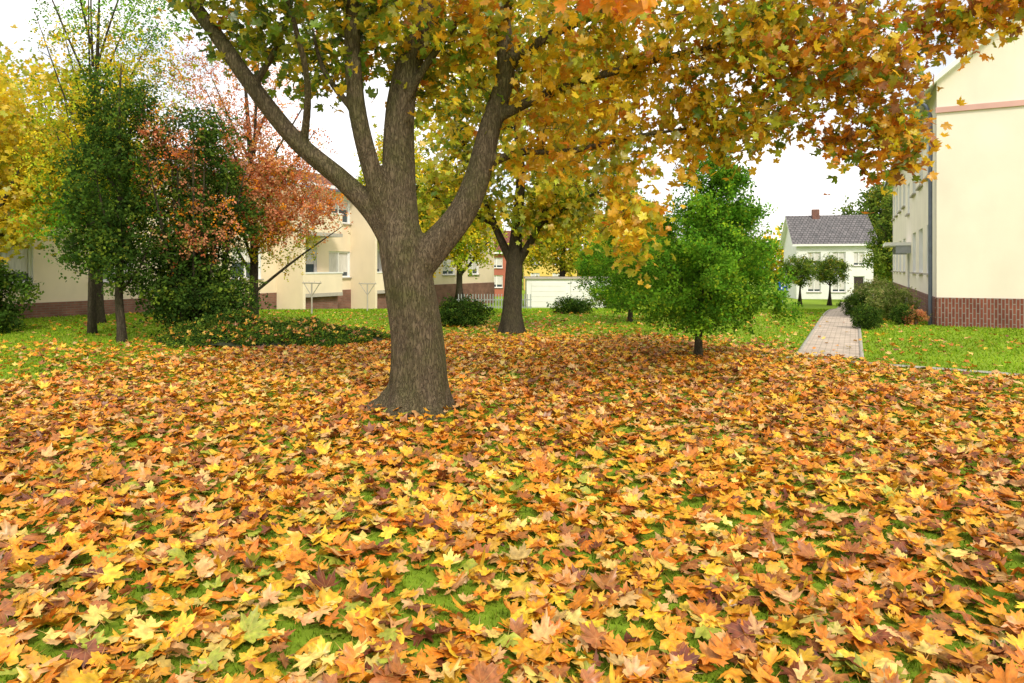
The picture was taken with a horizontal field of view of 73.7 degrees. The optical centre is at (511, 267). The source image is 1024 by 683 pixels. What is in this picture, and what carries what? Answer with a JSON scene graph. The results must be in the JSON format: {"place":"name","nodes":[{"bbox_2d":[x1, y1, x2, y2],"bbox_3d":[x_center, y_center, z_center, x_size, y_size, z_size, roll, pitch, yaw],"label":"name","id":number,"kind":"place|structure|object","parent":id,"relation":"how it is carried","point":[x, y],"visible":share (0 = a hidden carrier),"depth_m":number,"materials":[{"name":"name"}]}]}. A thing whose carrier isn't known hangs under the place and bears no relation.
{"place":"outdoors","nodes":[
{"label":"outdoors","id":0,"kind":"place"},
{"bbox_2d":[494,254,505,295],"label":"walls","id":1,"kind":"structure","parent":0,"point":[499,271],"depth_m":66.00,"materials":[{"name":"paint"}]},
{"bbox_2d":[0,0,1018,269],"label":"sky","id":2,"kind":"structure","parent":0,"point":[796,185],"materials":[{"name":"white"}]},
{"bbox_2d":[0,279,1023,682],"bbox_3d":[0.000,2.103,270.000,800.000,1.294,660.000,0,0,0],"label":"ground","id":3,"kind":"structure","parent":0,"point":[308,631],"depth_m":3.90,"materials":[{"name":"plant"}]},
{"bbox_2d":[0,259,43,332],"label":"evergreen bush","id":4,"kind":"object","parent":3,"relation":"on","point":[10,312],"visible":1,"depth_m":15.94,"materials":[{"name":"green plant"}]},
{"bbox_2d":[0,24,81,269],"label":"maple tree","id":5,"kind":"object","parent":3,"relation":"on","point":[7,143],"visible":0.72,"depth_m":16.25,"materials":[{"name":"yellow plant"}]},
{"bbox_2d":[0,51,86,252],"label":"linden tree","id":6,"kind":"object","parent":3,"relation":"on","point":[10,158],"visible":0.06,"depth_m":18.66,"materials":[{"name":"yellow plant"}]},
{"bbox_2d":[13,62,170,322],"bbox_3d":[-11.320,-1.956,18.587,3.867,7.314,3.734,0,0,-27],"label":"linden tree","id":7,"kind":"object","parent":3,"relation":"on","point":[100,313],"visible":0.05,"depth_m":18.12,"materials":[{"name":"green plant"}]},
{"bbox_2d":[0,0,199,333],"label":"birch tree","id":8,"kind":"object","parent":3,"relation":"on","point":[91,308],"visible":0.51,"depth_m":15.36,"materials":[{"name":"green plant"}]},
{"bbox_2d":[34,56,182,342],"bbox_3d":[-8.132,-1.291,13.746,2.524,5.784,2.464,0,0,0],"label":"cherry laurel tree","id":9,"kind":"object","parent":3,"relation":"on","point":[110,233],"visible":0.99,"depth_m":13.51,"materials":[{"name":"green plant"}]},
{"bbox_2d":[15,289,350,318],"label":"plinth","id":10,"kind":"structure","parent":3,"relation":"on","point":[56,309],"depth_m":21.86,"materials":[{"name":"brick"}]},
{"bbox_2d":[3,168,378,303],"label":"walls","id":11,"kind":"structure","parent":3,"relation":"on","point":[54,288],"depth_m":21.73,"materials":[{"name":"beige paint"}]},
{"bbox_2d":[14,223,351,284],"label":"sills","id":12,"kind":"structure","parent":11,"relation":"attached to","point":[246,279],"depth_m":30.52,"materials":[{"name":"stone"}]},
{"bbox_2d":[32,176,381,281],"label":"reveals","id":13,"kind":"object","parent":11,"relation":"attached to","point":[260,254],"visible":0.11,"depth_m":31.31,"materials":[{"name":"white paint"}]},
{"bbox_2d":[1,178,379,282],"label":"window frames","id":14,"kind":"structure","parent":13,"relation":"attached to","point":[30,260],"depth_m":31.19,"materials":[{"name":"white paint"}]},
{"bbox_2d":[7,188,378,280],"bbox_3d":[-12.103,-1.250,26.412,20.257,4.400,6.231,0,0,-44],"label":"glass","id":15,"kind":"object","parent":14,"relation":"in","point":[309,267],"visible":0.08,"depth_m":31.01,"materials":[{"name":"grey glass"}]},
{"bbox_2d":[0,170,378,273],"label":"curtains","id":16,"kind":"object","parent":15,"relation":"attached to","point":[21,264],"visible":0.13,"depth_m":30.89,"materials":[{"name":"white fabric"}]},
{"bbox_2d":[305,232,384,297],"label":"balcony slabs","id":17,"kind":"structure","parent":11,"relation":"attached to","point":[320,234],"depth_m":30.28,"materials":[{"name":"beige concrete"}]},
{"bbox_2d":[119,89,275,337],"bbox_3d":[-6.634,-1.087,14.559,3.059,5.316,2.773,0,0,0],"label":"evergreen shrub","id":18,"kind":"object","parent":3,"relation":"on","point":[189,287],"visible":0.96,"depth_m":14.07,"materials":[{"name":"green plant"}]},
{"bbox_2d":[190,306,260,332],"bbox_3d":[-5.788,1.156,13.701,1.201,0.807,1.313,0,0,44],"label":"evergreen bush","id":19,"kind":"object","parent":3,"relation":"on","point":[208,320],"visible":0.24,"depth_m":13.43,"materials":[{"name":"green plant"}]},
{"bbox_2d":[153,29,352,319],"bbox_3d":[-6.166,-2.079,16.414,3.999,7.358,4.151,0,0,-43],"label":"copper cherry tree","id":20,"kind":"object","parent":3,"relation":"on","point":[261,175],"visible":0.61,"depth_m":16.02,"materials":[{"name":"orange plant"}]},
{"bbox_2d":[150,308,390,348],"bbox_3d":[-4.919,1.198,14.060,5.203,0.782,2.913,0,0,0],"label":"ivy ground cover","id":21,"kind":"object","parent":3,"relation":"on","point":[309,331],"visible":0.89,"depth_m":13.22,"materials":[{"name":"green plant"}]},
{"bbox_2d":[302,281,320,313],"bbox_3d":[-6.600,1.026,22.500,0.800,1.200,0.051,0,0,27],"label":"clothes drying post","id":22,"kind":"object","parent":3,"relation":"on","point":[311,283],"visible":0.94,"depth_m":22.48,"materials":[{"name":"metal"}]},
{"bbox_2d":[276,184,376,309],"bbox_3d":[-8.267,-0.400,30.961,1.500,6.200,4.960,0,0,27],"label":"partition","id":23,"kind":"object","parent":3,"relation":"on","point":[363,262],"visible":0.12,"depth_m":32.80,"materials":[{"name":"beige paint"}]},
{"bbox_2d":[305,212,384,293],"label":"balcony parapets","id":24,"kind":"object","parent":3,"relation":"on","point":[331,282],"visible":0.34,"depth_m":30.19,"materials":[{"name":"beige paint"}]},
{"bbox_2d":[305,211,381,273],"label":"balcony rails","id":25,"kind":"object","parent":24,"relation":"on","point":[327,272],"visible":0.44,"depth_m":29.86,"materials":[{"name":"grey metal"}]},
{"bbox_2d":[305,293,386,308],"bbox_3d":[-7.831,1.980,32.308,1.000,1.440,7.200,0,0,27],"label":"balcony base","id":26,"kind":"object","parent":3,"relation":"on","point":[328,302],"visible":0.02,"depth_m":30.47,"materials":[{"name":"brown brick"}]},
{"bbox_2d":[359,282,375,310],"bbox_3d":[-5.400,1.115,25.500,0.800,1.200,0.051,0,0,27],"label":"clothes drying post","id":27,"kind":"object","parent":3,"relation":"on","point":[367,293],"visible":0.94,"depth_m":25.48,"materials":[{"name":"metal"}]},
{"bbox_2d":[354,128,454,260],"bbox_3d":[-6.706,-3.032,39.732,7.071,11.198,7.320,0,0,0],"label":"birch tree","id":28,"kind":"object","parent":3,"relation":"on","point":[418,156],"visible":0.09,"depth_m":39.19,"materials":[{"name":"yellow plant"}]},
{"bbox_2d":[433,227,493,284],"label":"walls","id":29,"kind":"structure","parent":3,"relation":"on","point":[486,275],"depth_m":47.69,"materials":[{"name":"beige paint"}]},
{"bbox_2d":[419,159,509,300],"bbox_3d":[-3.173,-2.176,39.076,5.714,9.399,5.685,0,0,41],"label":"linden tree","id":30,"kind":"object","parent":3,"relation":"on","point":[460,254],"visible":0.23,"depth_m":38.50,"materials":[{"name":"yellow plant"}]},
{"bbox_2d":[435,282,494,306],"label":"plinth","id":31,"kind":"structure","parent":3,"relation":"on","point":[443,290],"depth_m":46.99,"materials":[{"name":"brick"}]},
{"bbox_2d":[439,293,497,326],"bbox_3d":[-1.227,1.105,17.601,1.713,0.940,1.605,0,0,0],"label":"round bush","id":32,"kind":"object","parent":3,"relation":"on","point":[464,311],"visible":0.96,"depth_m":17.29,"materials":[{"name":"green plant"}]},
{"bbox_2d":[456,294,531,308],"bbox_3d":[-1.000,1.900,38.031,4.200,0.900,0.062,0,0,0],"label":"garden fence","id":33,"kind":"object","parent":3,"relation":"on","point":[501,299],"visible":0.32,"depth_m":38.00,"materials":[{"name":"white wood"}]},
{"bbox_2d":[0,310,1023,682],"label":"fallen leaves","id":34,"kind":"object","parent":3,"relation":"on","point":[678,662],"visible":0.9,"depth_m":4.10,"materials":[{"name":"orange plant"}]},
{"bbox_2d":[372,0,653,334],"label":"maple tree","id":35,"kind":"object","parent":3,"relation":"on","point":[568,211],"visible":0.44,"depth_m":15.30,"materials":[{"name":"yellow plant"}]},
{"bbox_2d":[507,173,611,276],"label":"linden tree","id":36,"kind":"object","parent":3,"relation":"on","point":[564,262],"visible":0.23,"depth_m":44.94,"materials":[{"name":"yellow plant"}]},
{"bbox_2d":[524,276,607,307],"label":"garage","id":37,"kind":"structure","parent":3,"relation":"on","point":[542,290],"depth_m":41.96,"materials":[{"name":"white paint"}]},
{"bbox_2d":[532,283,603,307],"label":"garage doors","id":38,"kind":"structure","parent":37,"relation":"in","point":[538,289],"depth_m":41.95,"materials":[{"name":"white paint"}]},
{"bbox_2d":[546,293,597,313],"bbox_3d":[2.036,1.242,22.997,1.724,0.789,1.280,0,0,0],"label":"evergreen bush","id":39,"kind":"object","parent":3,"relation":"on","point":[570,305],"visible":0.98,"depth_m":22.84,"materials":[{"name":"green plant"}]},
{"bbox_2d":[153,0,1023,421],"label":"maple tree","id":40,"kind":"object","parent":3,"relation":"on","point":[765,36],"visible":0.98,"depth_m":6.74,"materials":[{"name":"orange plant"}]},
{"bbox_2d":[583,290,627,308],"bbox_3d":[5.369,1.575,35.977,3.440,1.460,2.098,0,0,0],"label":"evergreen bush","id":41,"kind":"object","parent":3,"relation":"on","point":[598,300],"visible":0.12,"depth_m":35.89,"materials":[{"name":"green plant"}]},
{"bbox_2d":[568,187,680,321],"bbox_3d":[3.263,-0.505,18.878,3.334,4.210,3.669,0,0,0],"label":"hornbeam tree","id":42,"kind":"object","parent":3,"relation":"on","point":[609,291],"visible":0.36,"depth_m":18.44,"materials":[{"name":"green plant"}]},
{"bbox_2d":[593,199,685,291],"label":"linden tree","id":43,"kind":"object","parent":3,"relation":"on","point":[609,256],"depth_m":49.01,"materials":[{"name":"green plant"}]},
{"bbox_2d":[607,135,806,357],"bbox_3d":[3.158,-0.329,11.450,2.950,3.859,2.759,0,0,-23],"label":"hornbeam tree","id":44,"kind":"object","parent":3,"relation":"on","point":[718,288],"visible":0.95,"depth_m":10.95,"materials":[{"name":"green plant"}]},
{"bbox_2d":[522,222,891,285],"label":"distant trees","id":45,"kind":"object","parent":3,"relation":"on","point":[781,260],"visible":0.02,"depth_m":100.12,"materials":[{"name":"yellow plant"}]},
{"bbox_2d":[681,201,766,280],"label":"linden tree","id":46,"kind":"object","parent":3,"relation":"on","point":[751,230],"visible":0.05,"depth_m":52.75,"materials":[{"name":"green plant"}]},
{"bbox_2d":[778,252,820,304],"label":"ball tree","id":47,"kind":"object","parent":3,"relation":"on","point":[805,266],"visible":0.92,"depth_m":44.68,"materials":[{"name":"green plant"}]},
{"bbox_2d":[784,244,872,298],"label":"walls","id":48,"kind":"structure","parent":3,"relation":"on","point":[791,250],"depth_m":59.45,"materials":[{"name":"white paint"}]},
{"bbox_2d":[779,219,787,248],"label":"eaves","id":49,"kind":"object","parent":48,"relation":"on","point":[784,232],"visible":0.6,"depth_m":65.16,"materials":[{"name":"white paint"}]},
{"bbox_2d":[779,217,866,245],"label":"fascia","id":50,"kind":"structure","parent":49,"relation":"attached to","point":[822,244],"depth_m":59.16,"materials":[{"name":"white paint"}]},
{"bbox_2d":[784,228,791,244],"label":"gable","id":51,"kind":"structure","parent":48,"relation":"on","point":[787,240],"depth_m":64.37,"materials":[{"name":"white paint"}]},
{"bbox_2d":[807,292,846,292],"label":"sills","id":52,"kind":"structure","parent":48,"relation":"attached to","point":[831,292],"depth_m":59.30,"materials":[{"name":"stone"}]},
{"bbox_2d":[785,215,876,243],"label":"roof","id":53,"kind":"structure","parent":48,"relation":"on","point":[838,229],"depth_m":60.67,"materials":[{"name":"grey tile"}]},
{"bbox_2d":[811,209,819,218],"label":"chimney","id":54,"kind":"object","parent":53,"relation":"on","point":[815,213],"visible":0.77,"depth_m":62.22,"materials":[{"name":"red brick"}]},
{"bbox_2d":[845,252,864,291],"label":"reveals","id":55,"kind":"object","parent":48,"relation":"attached to","point":[845,261],"visible":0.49,"depth_m":59.20,"materials":[{"name":"white paint"}]},
{"bbox_2d":[807,252,863,291],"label":"window frames","id":56,"kind":"structure","parent":55,"relation":"attached to","point":[838,280],"depth_m":59.33,"materials":[{"name":"white paint"}]},
{"bbox_2d":[808,261,862,290],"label":"glass","id":57,"kind":"object","parent":55,"relation":"attached to","point":[833,289],"visible":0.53,"depth_m":59.44,"materials":[{"name":"grey glass"}]},
{"bbox_2d":[808,253,862,288],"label":"curtains","id":58,"kind":"object","parent":57,"relation":"attached to","point":[816,282],"visible":0.6,"depth_m":59.44,"materials":[{"name":"white fabric"}]},
{"bbox_2d":[854,277,862,291],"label":"door","id":59,"kind":"structure","parent":48,"relation":"in","point":[858,279],"depth_m":59.03,"materials":[{"name":"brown wood"}]},
{"bbox_2d":[813,252,853,305],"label":"ball tree","id":60,"kind":"object","parent":3,"relation":"on","point":[831,269],"visible":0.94,"depth_m":45.08,"materials":[{"name":"green plant"}]},
{"bbox_2d":[836,292,868,315],"bbox_3d":[10.756,1.161,21.532,0.947,0.808,0.830,0,0,-35],"label":"boxwood ball","id":61,"kind":"object","parent":3,"relation":"on","point":[853,299],"visible":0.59,"depth_m":21.40,"materials":[{"name":"green plant"}]},
{"bbox_2d":[832,179,892,286],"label":"ash tree","id":62,"kind":"object","parent":3,"relation":"on","point":[873,198],"visible":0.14,"depth_m":63.14,"materials":[{"name":"green plant"}]},
{"bbox_2d":[848,300,884,329],"bbox_3d":[8.694,1.168,16.739,0.881,0.773,0.815,0,0,0],"label":"boxwood ball","id":63,"kind":"object","parent":3,"relation":"on","point":[866,319],"visible":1,"depth_m":16.60,"materials":[{"name":"green plant"}]},
{"bbox_2d":[714,351,1023,375],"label":"stepping path","id":64,"kind":"structure","parent":3,"relation":"on","point":[915,366],"depth_m":10.21,"materials":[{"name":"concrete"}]},
{"bbox_2d":[848,275,891,309],"bbox_3d":[11.744,0.910,22.249,1.462,1.403,1.496,0,0,0],"label":"variegated shrub","id":65,"kind":"object","parent":3,"relation":"on","point":[864,289],"visible":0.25,"depth_m":22.05,"materials":[{"name":"green plant"}]},
{"bbox_2d":[858,193,892,281],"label":"linden tree","id":66,"kind":"object","parent":3,"relation":"on","point":[884,224],"visible":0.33,"depth_m":49.99,"materials":[{"name":"green plant"}]},
{"bbox_2d":[863,279,923,319],"bbox_3d":[10.972,0.944,19.720,1.475,1.247,1.470,0,0,0],"label":"variegated shrub","id":67,"kind":"object","parent":3,"relation":"on","point":[883,298],"visible":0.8,"depth_m":19.47,"materials":[{"name":"green plant"}]},
{"bbox_2d":[888,301,916,324],"bbox_3d":[10.337,1.217,17.996,0.762,0.675,0.685,0,0,22],"label":"boxwood ball","id":68,"kind":"object","parent":3,"relation":"on","point":[900,311],"visible":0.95,"depth_m":17.90,"materials":[{"name":"green plant"}]},
{"bbox_2d":[902,305,929,325],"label":"flowering shrub","id":69,"kind":"object","parent":3,"relation":"on","point":[920,314],"visible":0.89,"depth_m":17.82,"materials":[{"name":"orange plant"}]},
{"bbox_2d":[892,282,1023,328],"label":"plinth","id":70,"kind":"structure","parent":3,"relation":"on","point":[987,312],"depth_m":17.26,"materials":[{"name":"red brick"}]},
{"bbox_2d":[893,73,1023,298],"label":"walls","id":71,"kind":"structure","parent":3,"relation":"on","point":[978,218],"depth_m":17.29,"materials":[{"name":"beige paint"}]},
{"bbox_2d":[883,242,910,246],"bbox_3d":[15.125,-0.910,26.870,0.850,0.120,2.400,0,0,27],"label":"canopy","id":72,"kind":"object","parent":71,"relation":"attached to","point":[890,244],"visible":0.87,"depth_m":25.85,"materials":[{"name":"grey metal"}]},
{"bbox_2d":[893,245,910,254],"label":"canopy brackets","id":73,"kind":"object","parent":71,"relation":"attached to","point":[903,249],"visible":1,"depth_m":25.79,"materials":[{"name":"grey metal"}]},
{"bbox_2d":[891,174,927,274],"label":"sills","id":74,"kind":"structure","parent":71,"relation":"attached to","point":[918,188],"depth_m":24.20,"materials":[{"name":"stone"}]},
{"bbox_2d":[894,143,928,286],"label":"reveals","id":75,"kind":"object","parent":71,"relation":"attached to","point":[920,240],"visible":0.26,"depth_m":27.19,"materials":[{"name":"white paint"}]},
{"bbox_2d":[915,149,922,272],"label":"window frames","id":76,"kind":"structure","parent":71,"relation":"attached to","point":[922,230],"depth_m":22.37,"materials":[{"name":"white paint"}]},
{"bbox_2d":[918,101,932,324],"bbox_3d":[10.879,-1.456,17.980,0.359,6.112,0.099,0,0,27],"label":"downpipe","id":77,"kind":"object","parent":71,"relation":"attached to","point":[929,114],"visible":0.61,"depth_m":17.90,"materials":[{"name":"metal"}]},
{"bbox_2d":[887,19,1012,185],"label":"eaves","id":78,"kind":"object","parent":71,"relation":"on","point":[927,91],"visible":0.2,"depth_m":17.91,"materials":[{"name":"white paint"}]},
{"bbox_2d":[928,17,1007,86],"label":"fascia","id":79,"kind":"structure","parent":78,"relation":"attached to","point":[946,69],"depth_m":17.26,"materials":[{"name":"white paint"}]},
{"bbox_2d":[884,91,923,187],"bbox_3d":[15.667,-4.530,27.829,0.120,0.100,23.000,0,0,27],"label":"gutter","id":80,"kind":"object","parent":79,"relation":"attached to","point":[886,182],"visible":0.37,"depth_m":20.76,"materials":[{"name":"metal"}]},
{"bbox_2d":[938,20,1023,81],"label":"gable","id":81,"kind":"structure","parent":78,"relation":"attached to","point":[1008,59],"depth_m":17.09,"materials":[{"name":"beige paint"}]},
{"bbox_2d":[935,100,1023,112],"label":"string course","id":82,"kind":"object","parent":71,"relation":"attached to","point":[980,106],"visible":1,"depth_m":17.18,"materials":[{"name":"paint"}]},
{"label":"glass","id":83,"kind":"object","parent":3,"relation":"on","visible":0},
{"bbox_2d":[531,257,559,275],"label":"curtains","id":84,"kind":"object","parent":83,"relation":"attached to","point":[537,274],"visible":0.16,"depth_m":84.14,"materials":[{"name":"white fabric"}]},
{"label":"glass","id":85,"kind":"object","parent":3,"relation":"on","visible":0},
{"bbox_2d":[494,258,501,284],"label":"curtains","id":86,"kind":"object","parent":85,"relation":"attached to","point":[499,278],"visible":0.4,"depth_m":66.14,"materials":[{"name":"white fabric"}]},
{"bbox_2d":[523,251,576,289],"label":"walls","id":87,"kind":"structure","parent":0,"point":[540,270],"depth_m":84.00,"materials":[{"name":"yellow paint"}]},
{"bbox_2d":[796,302,863,358],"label":"paved path","id":88,"kind":"structure","parent":0,"point":[834,330],"depth_m":14.57,"materials":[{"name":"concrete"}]},
{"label":"reveals","id":89,"kind":"object","parent":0,"visible":0},
{"bbox_2d":[443,256,477,274],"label":"window frames","id":90,"kind":"structure","parent":89,"relation":"attached to","point":[468,273],"depth_m":47.36,"materials":[{"name":"white paint"}]},
{"bbox_2d":[443,269,476,273],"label":"glass","id":91,"kind":"object","parent":90,"relation":"attached to","point":[451,272],"visible":0.07,"depth_m":45.11,"materials":[{"name":"grey glass"}]},
{"bbox_2d":[443,257,476,270],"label":"curtains","id":92,"kind":"object","parent":91,"relation":"attached to","point":[474,266],"visible":0.05,"depth_m":44.88,"materials":[{"name":"white fabric"}]},
{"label":"reveals","id":93,"kind":"object","parent":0,"visible":0},
{"bbox_2d":[494,258,502,287],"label":"window frames","id":94,"kind":"structure","parent":93,"relation":"attached to","point":[499,275],"depth_m":66.08,"materials":[{"name":"white paint"}]},
{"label":"eaves","id":95,"kind":"object","parent":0,"visible":0},
{"bbox_2d":[159,159,336,188],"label":"fascia","id":96,"kind":"structure","parent":95,"relation":"attached to","point":[332,187],"depth_m":30.63,"materials":[{"name":"white paint"}]},
{"bbox_2d":[2,128,333,185],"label":"roof","id":97,"kind":"structure","parent":96,"relation":"attached to","point":[322,177],"depth_m":31.78,"materials":[{"name":"red tile"}]},
{"bbox_2d":[163,164,339,191],"bbox_3d":[-10.559,-3.600,26.908,0.120,0.100,19.500,0,0,27],"label":"gutter","id":98,"kind":"object","parent":96,"relation":"attached to","point":[293,183],"depth_m":30.11,"materials":[{"name":"metal"}]},
{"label":"eaves","id":99,"kind":"object","parent":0,"visible":0},
{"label":"fascia","id":100,"kind":"object","parent":99,"relation":"attached to","visible":0},
{"bbox_2d":[494,231,510,251],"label":"roof","id":101,"kind":"structure","parent":100,"relation":"attached to","point":[507,238],"depth_m":68.00,"materials":[{"name":"red tile"}]}
]}

